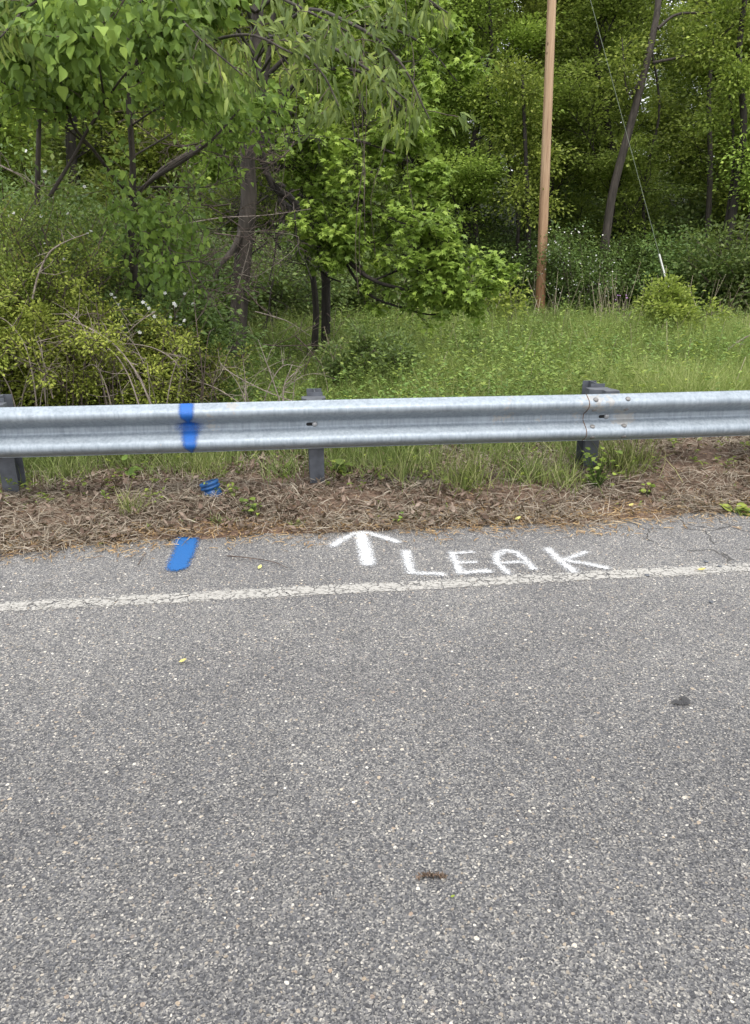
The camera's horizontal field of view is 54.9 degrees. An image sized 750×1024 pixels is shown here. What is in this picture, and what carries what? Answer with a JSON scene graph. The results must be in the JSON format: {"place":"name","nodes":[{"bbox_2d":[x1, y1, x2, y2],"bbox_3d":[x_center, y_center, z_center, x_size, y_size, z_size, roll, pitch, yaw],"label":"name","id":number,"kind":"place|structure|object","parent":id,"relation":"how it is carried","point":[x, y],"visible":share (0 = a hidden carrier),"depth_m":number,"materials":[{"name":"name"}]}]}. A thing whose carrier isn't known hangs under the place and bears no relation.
{"place":"outdoors","nodes":[
{"label":"outdoors","id":0,"kind":"place"},
{"bbox_2d":[0,382,745,493],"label":"verge grass","id":1,"kind":"structure","parent":0,"point":[350,453],"depth_m":5.33,"materials":[{"name":"green plant"}]},
{"bbox_2d":[0,511,749,1023],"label":"road","id":2,"kind":"structure","parent":0,"point":[256,811],"depth_m":2.25,"materials":[{"name":"grey asphalt"}]},
{"bbox_2d":[165,537,198,570],"bbox_3d":[-1.066,0.214,4.032,0.214,0.001,0.636,-3,19,-7],"label":"painted bar","id":3,"kind":"object","parent":2,"relation":"on","point":[182,555],"visible":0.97,"depth_m":3.99,"materials":[{"name":"blue paint"}]},
{"bbox_2d":[329,530,399,565],"bbox_3d":[-0.065,0.193,4.094,0.476,0.001,0.552,12,22,31],"label":"painted arrow","id":4,"kind":"object","parent":2,"relation":"on","point":[363,545],"visible":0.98,"depth_m":4.13,"materials":[{"name":"white paint"}]},
{"bbox_2d":[0,562,749,611],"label":"edge line","id":5,"kind":"object","parent":2,"relation":"on","point":[322,590],"visible":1,"depth_m":3.58,"materials":[{"name":"paint"}]},
{"bbox_2d":[401,547,607,575],"bbox_3d":[0.691,0.265,3.886,1.188,0.001,0.476,0,19,0],"label":"painted word","id":6,"kind":"object","parent":2,"relation":"on","point":[497,563],"visible":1,"depth_m":3.87,"materials":[{"name":"white paint"}]},
{"bbox_2d":[0,170,749,558],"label":"ground","id":7,"kind":"structure","parent":0,"point":[708,454],"depth_m":4.76,"materials":[{"name":"plant"}]},
{"bbox_2d":[0,61,89,208],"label":"woodland tree","id":8,"kind":"object","parent":7,"relation":"on","point":[10,122],"visible":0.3,"depth_m":15.47,"materials":[{"name":"green plant"}]},
{"bbox_2d":[0,256,115,406],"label":"thicket bush","id":9,"kind":"object","parent":7,"relation":"on","point":[53,310],"visible":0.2,"depth_m":6.27,"materials":[{"name":"green plant"}]},
{"bbox_2d":[0,138,127,294],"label":"rose thicket","id":10,"kind":"object","parent":7,"relation":"on","point":[3,196],"visible":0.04,"depth_m":7.41,"materials":[{"name":"green plant"}]},
{"bbox_2d":[0,214,131,406],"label":"thicket bush","id":11,"kind":"object","parent":7,"relation":"on","point":[5,357],"visible":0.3,"depth_m":6.35,"materials":[{"name":"green plant"}]},
{"bbox_2d":[0,301,59,406],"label":"dead branch","id":12,"kind":"object","parent":11,"relation":"attached to","point":[29,361],"visible":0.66,"depth_m":5.93,"materials":[{"name":"brown wood"}]},
{"bbox_2d":[30,455,106,486],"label":"grass clump","id":13,"kind":"object","parent":7,"relation":"on","point":[65,466],"visible":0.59,"depth_m":4.98,"materials":[{"name":"green plant"}]},
{"bbox_2d":[0,186,140,405],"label":"thicket bush","id":14,"kind":"object","parent":7,"relation":"on","point":[10,263],"visible":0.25,"depth_m":6.48,"materials":[{"name":"green plant"}]},
{"bbox_2d":[0,152,141,259],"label":"shrub","id":15,"kind":"object","parent":7,"relation":"on","point":[52,156],"visible":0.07,"depth_m":11.33,"materials":[{"name":"green plant"}]},
{"bbox_2d":[8,96,145,206],"bbox_3d":[-11.325,-15.018,28.463,6.564,12.962,6.711,-4,20,-12],"label":"woodland tree","id":16,"kind":"object","parent":7,"relation":"on","point":[93,128],"visible":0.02,"depth_m":28.89,"materials":[{"name":"green plant"}]},
{"bbox_2d":[0,0,186,226],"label":"woodland tree","id":17,"kind":"object","parent":7,"relation":"on","point":[67,151],"visible":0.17,"depth_m":18.54,"materials":[{"name":"green plant"}]},
{"bbox_2d":[0,276,206,406],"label":"thicket bush","id":18,"kind":"object","parent":7,"relation":"on","point":[129,398],"visible":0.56,"depth_m":6.17,"materials":[{"name":"green plant"}]},
{"bbox_2d":[0,321,102,406],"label":"dead branch","id":19,"kind":"object","parent":18,"relation":"on","point":[25,384],"visible":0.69,"depth_m":6.06,"materials":[{"name":"brown wood"}]},
{"bbox_2d":[21,304,141,405],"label":"dead branch","id":20,"kind":"object","parent":18,"relation":"on","point":[84,364],"visible":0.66,"depth_m":6.04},
{"bbox_2d":[65,307,151,403],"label":"dead branch","id":21,"kind":"object","parent":18,"relation":"attached to","point":[138,377],"visible":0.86,"depth_m":5.94,"materials":[{"name":"brown wood"}]},
{"bbox_2d":[53,295,190,404],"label":"dead branch","id":22,"kind":"object","parent":18,"relation":"attached to","point":[96,366],"visible":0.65,"depth_m":6.04,"materials":[{"name":"brown wood"}]},
{"bbox_2d":[4,169,205,301],"bbox_3d":[-5.234,-3.823,11.454,5.793,3.197,4.231,7,20,18],"label":"shrub","id":23,"kind":"object","parent":7,"relation":"on","point":[154,194],"visible":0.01,"depth_m":10.98,"materials":[{"name":"green plant"}]},
{"bbox_2d":[30,163,234,333],"bbox_3d":[-4.598,-4.197,12.616,4.231,3.197,5.793,-4,20,-13],"label":"shrub","id":24,"kind":"object","parent":7,"relation":"on","point":[198,209],"visible":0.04,"depth_m":11.42,"materials":[{"name":"green plant"}]},
{"bbox_2d":[115,482,151,515],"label":"grass tuft","id":25,"kind":"object","parent":7,"relation":"on","point":[127,504],"visible":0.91,"depth_m":4.45,"materials":[{"name":"green plant"}]},
{"bbox_2d":[0,164,269,373],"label":"rose thicket","id":26,"kind":"object","parent":7,"relation":"on","point":[61,201],"visible":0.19,"depth_m":7.75,"materials":[{"name":"green plant"}]},
{"bbox_2d":[0,0,305,321],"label":"broad leaf tree","id":27,"kind":"object","parent":7,"relation":"on","point":[77,51],"visible":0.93,"depth_m":6.13,"materials":[{"name":"green plant"}]},
{"bbox_2d":[85,295,228,403],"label":"dead branch","id":28,"kind":"object","parent":7,"relation":"on","point":[203,387],"visible":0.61,"depth_m":6.40,"materials":[{"name":"brown wood"}]},
{"bbox_2d":[91,296,264,403],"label":"thicket bush","id":29,"kind":"object","parent":7,"relation":"on","point":[188,383],"visible":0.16,"depth_m":6.87,"materials":[{"name":"green plant"}]},
{"bbox_2d":[63,0,293,253],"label":"woodland tree","id":30,"kind":"object","parent":7,"relation":"on","point":[152,164],"visible":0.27,"depth_m":18.64,"materials":[{"name":"green plant"}]},
{"bbox_2d":[83,248,275,402],"bbox_3d":[-1.955,-1.810,7.498,2.018,1.785,1.842,-16,25,-38],"label":"rose thicket","id":31,"kind":"object","parent":7,"relation":"on","point":[212,324],"visible":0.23,"depth_m":7.17,"materials":[{"name":"green plant"}]},
{"bbox_2d":[168,452,235,482],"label":"grass clump","id":32,"kind":"object","parent":7,"relation":"on","point":[202,466],"visible":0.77,"depth_m":5.08,"materials":[{"name":"green plant"}]},
{"bbox_2d":[199,479,222,496],"bbox_3d":[-1.057,-0.099,4.732,0.130,0.215,0.130,-15,14,5],"label":"pipe end","id":33,"kind":"object","parent":7,"relation":"on","point":[206,488],"visible":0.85,"depth_m":4.67,"materials":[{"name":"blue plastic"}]},
{"bbox_2d":[115,209,320,344],"bbox_3d":[-3.300,-4.627,14.574,4.385,2.842,3.848,7,20,20],"label":"shrub","id":34,"kind":"object","parent":7,"relation":"on","point":[227,300],"visible":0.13,"depth_m":14.11,"materials":[{"name":"green plant"}]},
{"bbox_2d":[0,0,476,379],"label":"narrow leaf tree","id":35,"kind":"object","parent":7,"relation":"on","point":[297,44],"visible":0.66,"depth_m":5.56,"materials":[{"name":"green plant"}]},
{"bbox_2d":[173,202,307,291],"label":"dead branch","id":36,"kind":"object","parent":35,"relation":"attached to","point":[241,274],"visible":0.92,"depth_m":8.55,"materials":[{"name":"brown wood"}]},
{"bbox_2d":[152,349,333,401],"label":"dead branch","id":37,"kind":"object","parent":7,"relation":"on","point":[270,383],"visible":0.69,"depth_m":6.63,"materials":[{"name":"brown wood"}]},
{"bbox_2d":[224,340,304,401],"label":"dead branch","id":38,"kind":"object","parent":7,"relation":"on","point":[284,386],"visible":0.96,"depth_m":6.37,"materials":[{"name":"brown wood"}]},
{"bbox_2d":[185,215,361,332],"bbox_3d":[-2.857,-5.311,16.561,5.266,2.842,3.846,4,19,11],"label":"shrub","id":39,"kind":"object","parent":7,"relation":"on","point":[283,294],"visible":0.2,"depth_m":16.08,"materials":[{"name":"green plant"}]},
{"bbox_2d":[204,8,352,255],"bbox_3d":[-4.948,-17.188,28.634,6.751,17.257,7.270,-13,23,-33],"label":"woodland tree","id":40,"kind":"object","parent":7,"relation":"on","point":[235,225],"visible":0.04,"depth_m":30.17,"materials":[{"name":"green plant"}]},
{"bbox_2d":[253,449,308,483],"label":"grass clump","id":41,"kind":"object","parent":7,"relation":"on","point":[275,470],"visible":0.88,"depth_m":5.08,"materials":[{"name":"green plant"}]},
{"bbox_2d":[206,0,367,261],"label":"woodland tree","id":42,"kind":"object","parent":7,"relation":"on","point":[260,189],"visible":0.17,"depth_m":22.65,"materials":[{"name":"green plant"}]},
{"bbox_2d":[224,230,365,323],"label":"shrub","id":43,"kind":"object","parent":7,"relation":"on","point":[306,284],"visible":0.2,"depth_m":17.69,"materials":[{"name":"green plant"}]},
{"bbox_2d":[267,0,393,236],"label":"woodland tree","id":44,"kind":"object","parent":7,"relation":"on","point":[323,5],"visible":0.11,"depth_m":24.70,"materials":[{"name":"green plant"}]},
{"bbox_2d":[176,0,522,352],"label":"maple tree","id":45,"kind":"object","parent":7,"relation":"on","point":[444,271],"visible":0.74,"depth_m":10.35,"materials":[{"name":"green plant"}]},
{"bbox_2d":[279,13,414,297],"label":"hanging vines","id":46,"kind":"object","parent":45,"relation":"hanging from","point":[364,166],"visible":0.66,"depth_m":9.87,"materials":[{"name":"plant"}]},
{"bbox_2d":[292,245,412,319],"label":"shrub","id":47,"kind":"object","parent":7,"relation":"on","point":[374,292],"visible":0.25,"depth_m":20.59,"materials":[{"name":"green plant"}]},
{"bbox_2d":[308,315,426,390],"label":"bush","id":48,"kind":"object","parent":7,"relation":"on","point":[364,344],"visible":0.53,"depth_m":9.05,"materials":[{"name":"green plant"}]},
{"bbox_2d":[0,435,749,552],"bbox_3d":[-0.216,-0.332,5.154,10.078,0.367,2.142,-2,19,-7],"label":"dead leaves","id":49,"kind":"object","parent":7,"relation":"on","point":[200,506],"visible":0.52,"depth_m":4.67,"materials":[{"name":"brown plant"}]},
{"bbox_2d":[0,380,749,493],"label":"guardrail","id":50,"kind":"object","parent":7,"relation":"on","point":[314,422],"visible":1,"depth_m":4.65,"materials":[{"name":"metal"}]},
{"bbox_2d":[0,453,749,564],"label":"pine needles","id":51,"kind":"object","parent":7,"relation":"on","point":[494,526],"visible":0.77,"depth_m":4.37,"materials":[{"name":"brown plant"}]},
{"bbox_2d":[0,436,749,502],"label":"verge weeds","id":52,"kind":"object","parent":7,"relation":"on","point":[379,475],"visible":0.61,"depth_m":4.94,"materials":[{"name":"green plant"}]},
{"bbox_2d":[3,436,748,552],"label":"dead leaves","id":53,"kind":"object","parent":7,"relation":"on","point":[377,496],"visible":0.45,"depth_m":4.72,"materials":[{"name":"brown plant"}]},
{"bbox_2d":[346,235,429,311],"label":"shrub","id":54,"kind":"object","parent":7,"relation":"on","point":[408,285],"visible":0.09,"depth_m":23.04,"materials":[{"name":"green plant"}]},
{"bbox_2d":[306,154,478,275],"bbox_3d":[0.283,-10.783,28.221,6.056,5.654,8.291,-6,20,-18],"label":"shrub","id":55,"kind":"object","parent":7,"relation":"on","point":[386,189],"visible":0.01,"depth_m":25.75,"materials":[{"name":"green plant"}]},
{"bbox_2d":[38,292,749,404],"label":"meadow grass","id":56,"kind":"structure","parent":7,"relation":"on","point":[703,384],"depth_m":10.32,"materials":[{"name":"green plant"}]},
{"bbox_2d":[367,445,456,491],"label":"grass clump","id":57,"kind":"object","parent":7,"relation":"on","point":[402,471],"visible":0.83,"depth_m":4.97,"materials":[{"name":"green plant"}]},
{"bbox_2d":[365,2,480,213],"bbox_3d":[1.972,-16.392,31.610,5.857,12.876,5.988,4,20,12],"label":"woodland tree","id":58,"kind":"object","parent":7,"relation":"on","point":[399,165],"visible":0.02,"depth_m":32.63,"materials":[{"name":"green plant"}]},
{"bbox_2d":[357,0,509,250],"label":"woodland tree","id":59,"kind":"object","parent":7,"relation":"on","point":[416,7],"visible":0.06,"depth_m":25.05,"materials":[{"name":"green plant"}]},
{"bbox_2d":[422,443,513,497],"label":"grass clump","id":60,"kind":"object","parent":7,"relation":"on","point":[471,470],"visible":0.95,"depth_m":4.87,"materials":[{"name":"green plant"}]},
{"bbox_2d":[466,0,517,214],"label":"woodland tree","id":61,"kind":"object","parent":7,"relation":"on","point":[500,25],"visible":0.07,"depth_m":46.16,"materials":[{"name":"green plant"}]},
{"bbox_2d":[464,27,522,256],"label":"slender tree","id":62,"kind":"object","parent":7,"relation":"on","point":[475,205],"visible":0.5,"depth_m":23.93,"materials":[{"name":"green plant"}]},
{"bbox_2d":[238,262,749,397],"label":"dry stalks","id":63,"kind":"object","parent":7,"relation":"on","point":[602,311],"visible":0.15,"depth_m":17.25,"materials":[{"name":"plant"}]},
{"bbox_2d":[396,0,592,266],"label":"woodland tree","id":64,"kind":"object","parent":7,"relation":"on","point":[465,188],"visible":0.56,"depth_m":24.00,"materials":[{"name":"green plant"}]},
{"bbox_2d":[457,232,536,308],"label":"shrub","id":65,"kind":"object","parent":7,"relation":"on","point":[486,253],"visible":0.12,"depth_m":24.26,"materials":[{"name":"green plant"}]},
{"bbox_2d":[472,269,533,330],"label":"bush","id":66,"kind":"object","parent":7,"relation":"on","point":[516,294],"visible":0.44,"depth_m":17.32,"materials":[{"name":"green plant"}]},
{"bbox_2d":[452,70,558,263],"bbox_3d":[4.191,-11.474,24.622,3.450,6.374,3.064,13,23,32],"label":"slender tree","id":67,"kind":"object","parent":7,"relation":"on","point":[498,111],"visible":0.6,"depth_m":23.97,"materials":[{"name":"green plant"}]},
{"bbox_2d":[470,199,562,268],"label":"shrub","id":68,"kind":"object","parent":7,"relation":"on","point":[503,228],"visible":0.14,"depth_m":26.93,"materials":[{"name":"green plant"}]},
{"bbox_2d":[470,45,580,286],"bbox_3d":[4.775,-10.931,23.227,3.489,7.031,3.598,0,19,0],"label":"slender tree","id":69,"kind":"object","parent":7,"relation":"on","point":[523,85],"visible":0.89,"depth_m":22.94,"materials":[{"name":"green plant"}]},
{"bbox_2d":[494,442,563,496],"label":"grass clump","id":70,"kind":"object","parent":7,"relation":"on","point":[529,473],"visible":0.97,"depth_m":4.93,"materials":[{"name":"green plant"}]},
{"bbox_2d":[535,0,555,311],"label":"utility pole","id":71,"kind":"object","parent":7,"relation":"on","point":[546,126],"visible":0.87,"depth_m":21.54,"materials":[{"name":"brown wood"}]},
{"bbox_2d":[486,0,634,241],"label":"woodland tree","id":72,"kind":"object","parent":7,"relation":"on","point":[529,6],"visible":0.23,"depth_m":26.13,"materials":[{"name":"green plant"}]},
{"bbox_2d":[533,452,603,497],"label":"grass clump","id":73,"kind":"object","parent":7,"relation":"on","point":[566,476],"visible":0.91,"depth_m":4.89,"materials":[{"name":"green plant"}]},
{"bbox_2d":[515,232,627,310],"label":"shrub","id":74,"kind":"object","parent":7,"relation":"on","point":[572,257],"visible":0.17,"depth_m":23.65,"materials":[{"name":"green plant"}]},
{"bbox_2d":[506,213,637,312],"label":"flowering shrub","id":75,"kind":"object","parent":7,"relation":"on","point":[574,286],"visible":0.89,"depth_m":22.60,"materials":[{"name":"green plant"}]},
{"bbox_2d":[503,0,656,238],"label":"woodland tree","id":76,"kind":"object","parent":7,"relation":"on","point":[561,51],"visible":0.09,"depth_m":28.75,"materials":[{"name":"green plant"}]},
{"bbox_2d":[571,445,621,487],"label":"weed","id":77,"kind":"object","parent":7,"relation":"on","point":[598,469],"visible":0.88,"depth_m":4.86,"materials":[{"name":"green plant"}]},
{"bbox_2d":[505,1,687,204],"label":"woodland tree","id":78,"kind":"object","parent":7,"relation":"on","point":[629,150],"visible":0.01,"depth_m":34.34,"materials":[{"name":"green plant"}]},
{"bbox_2d":[525,216,681,314],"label":"shrub","id":79,"kind":"object","parent":7,"relation":"on","point":[623,247],"visible":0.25,"depth_m":23.85,"materials":[{"name":"green plant"}]},
{"bbox_2d":[537,5,671,221],"bbox_3d":[9.760,-17.666,31.653,7.006,15.671,6.767,1,19,4],"label":"woodland tree","id":80,"kind":"object","parent":7,"relation":"on","point":[587,184],"visible":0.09,"depth_m":31.03,"materials":[{"name":"green plant"}]},
{"bbox_2d":[515,175,702,275],"bbox_3d":[9.417,-10.910,29.082,7.872,5.238,5.750,3,19,9],"label":"shrub","id":81,"kind":"object","parent":7,"relation":"on","point":[597,219],"visible":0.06,"depth_m":28.74,"materials":[{"name":"green plant"}]},
{"bbox_2d":[524,160,701,270],"bbox_3d":[9.629,-11.543,30.345,7.048,5.659,5.148,4,20,12],"label":"shrub","id":82,"kind":"object","parent":7,"relation":"on","point":[568,196],"visible":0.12,"depth_m":28.91,"materials":[{"name":"green plant"}]},
{"bbox_2d":[525,0,707,263],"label":"woodland tree","id":83,"kind":"object","parent":7,"relation":"on","point":[602,9],"visible":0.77,"depth_m":24.39,"materials":[{"name":"green plant"}]},
{"bbox_2d":[562,0,695,230],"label":"woodland tree","id":84,"kind":"object","parent":7,"relation":"on","point":[670,102],"visible":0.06,"depth_m":33.25,"materials":[{"name":"green plant"}]},
{"bbox_2d":[581,239,695,316],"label":"shrub","id":85,"kind":"object","parent":7,"relation":"on","point":[619,291],"visible":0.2,"depth_m":22.87,"materials":[{"name":"green plant"}]},
{"bbox_2d":[594,439,682,481],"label":"grass clump","id":86,"kind":"object","parent":7,"relation":"on","point":[625,456],"visible":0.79,"depth_m":5.06,"materials":[{"name":"green plant"}]},
{"bbox_2d":[578,169,726,272],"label":"shrub","id":87,"kind":"object","parent":7,"relation":"on","point":[701,213],"visible":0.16,"depth_m":26.07,"materials":[{"name":"green plant"}]},
{"bbox_2d":[628,0,683,254],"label":"slender tree","id":88,"kind":"object","parent":7,"relation":"on","point":[657,92],"visible":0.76,"depth_m":23.79,"materials":[{"name":"green plant"}]},
{"bbox_2d":[586,0,749,248],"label":"leaning tree","id":89,"kind":"object","parent":7,"relation":"on","point":[622,154],"visible":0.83,"depth_m":21.68,"materials":[{"name":"green plant"}]},
{"bbox_2d":[634,0,708,187],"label":"woodland tree","id":90,"kind":"object","parent":7,"relation":"on","point":[672,74],"visible":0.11,"depth_m":41.23,"materials":[{"name":"green plant"}]},
{"bbox_2d":[629,269,740,338],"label":"round bush","id":91,"kind":"object","parent":7,"relation":"on","point":[680,296],"visible":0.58,"depth_m":13.50,"materials":[{"name":"green plant"}]},
{"bbox_2d":[622,221,749,314],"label":"shrub","id":92,"kind":"object","parent":7,"relation":"on","point":[655,264],"visible":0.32,"depth_m":22.12,"materials":[{"name":"green plant"}]},
{"bbox_2d":[644,14,730,218],"bbox_3d":[16.826,-20.335,36.504,8.100,16.174,7.824,-1,19,-2],"label":"woodland tree","id":93,"kind":"object","parent":7,"relation":"on","point":[689,86],"visible":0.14,"depth_m":36.02,"materials":[{"name":"green plant"}]},
{"bbox_2d":[633,226,749,316],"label":"shrub","id":94,"kind":"object","parent":7,"relation":"on","point":[709,289],"visible":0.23,"depth_m":21.28,"materials":[{"name":"green plant"}]},
{"bbox_2d":[636,198,749,264],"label":"shrub","id":95,"kind":"object","parent":7,"relation":"on","point":[674,222],"visible":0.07,"depth_m":25.44,"materials":[{"name":"green plant"}]},
{"bbox_2d":[638,0,748,229],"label":"woodland tree","id":96,"kind":"object","parent":7,"relation":"on","point":[691,101],"visible":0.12,"depth_m":32.60,"materials":[{"name":"green plant"}]},
{"bbox_2d":[660,8,733,238],"bbox_3d":[10.499,-12.276,23.042,2.726,6.721,2.347,8,21,22],"label":"slender tree","id":97,"kind":"object","parent":7,"relation":"on","point":[709,188],"visible":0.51,"depth_m":23.42,"materials":[{"name":"green plant"}]},
{"bbox_2d":[651,0,749,259],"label":"woodland tree","id":98,"kind":"object","parent":7,"relation":"on","point":[717,165],"visible":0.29,"depth_m":25.46,"materials":[{"name":"green plant"}]},
{"bbox_2d":[666,214,749,317],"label":"shrub","id":99,"kind":"object","parent":7,"relation":"on","point":[721,255],"visible":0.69,"depth_m":20.58,"materials":[{"name":"green plant"}]},
{"bbox_2d":[675,0,749,249],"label":"slender tree","id":100,"kind":"object","parent":7,"relation":"on","point":[737,70],"visible":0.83,"depth_m":20.99,"materials":[{"name":"green plant"}]},
{"bbox_2d":[692,46,749,251],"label":"slender tree","id":101,"kind":"object","parent":7,"relation":"on","point":[732,170],"visible":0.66,"depth_m":21.99,"materials":[{"name":"green plant"}]},
{"bbox_2d":[707,258,749,314],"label":"shrub","id":102,"kind":"object","parent":7,"relation":"on","point":[743,294],"visible":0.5,"depth_m":19.36,"materials":[{"name":"green plant"}]},
{"bbox_2d":[715,99,749,246],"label":"slender tree","id":103,"kind":"object","parent":7,"relation":"on","point":[746,172],"visible":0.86,"depth_m":21.60,"materials":[{"name":"green plant"}]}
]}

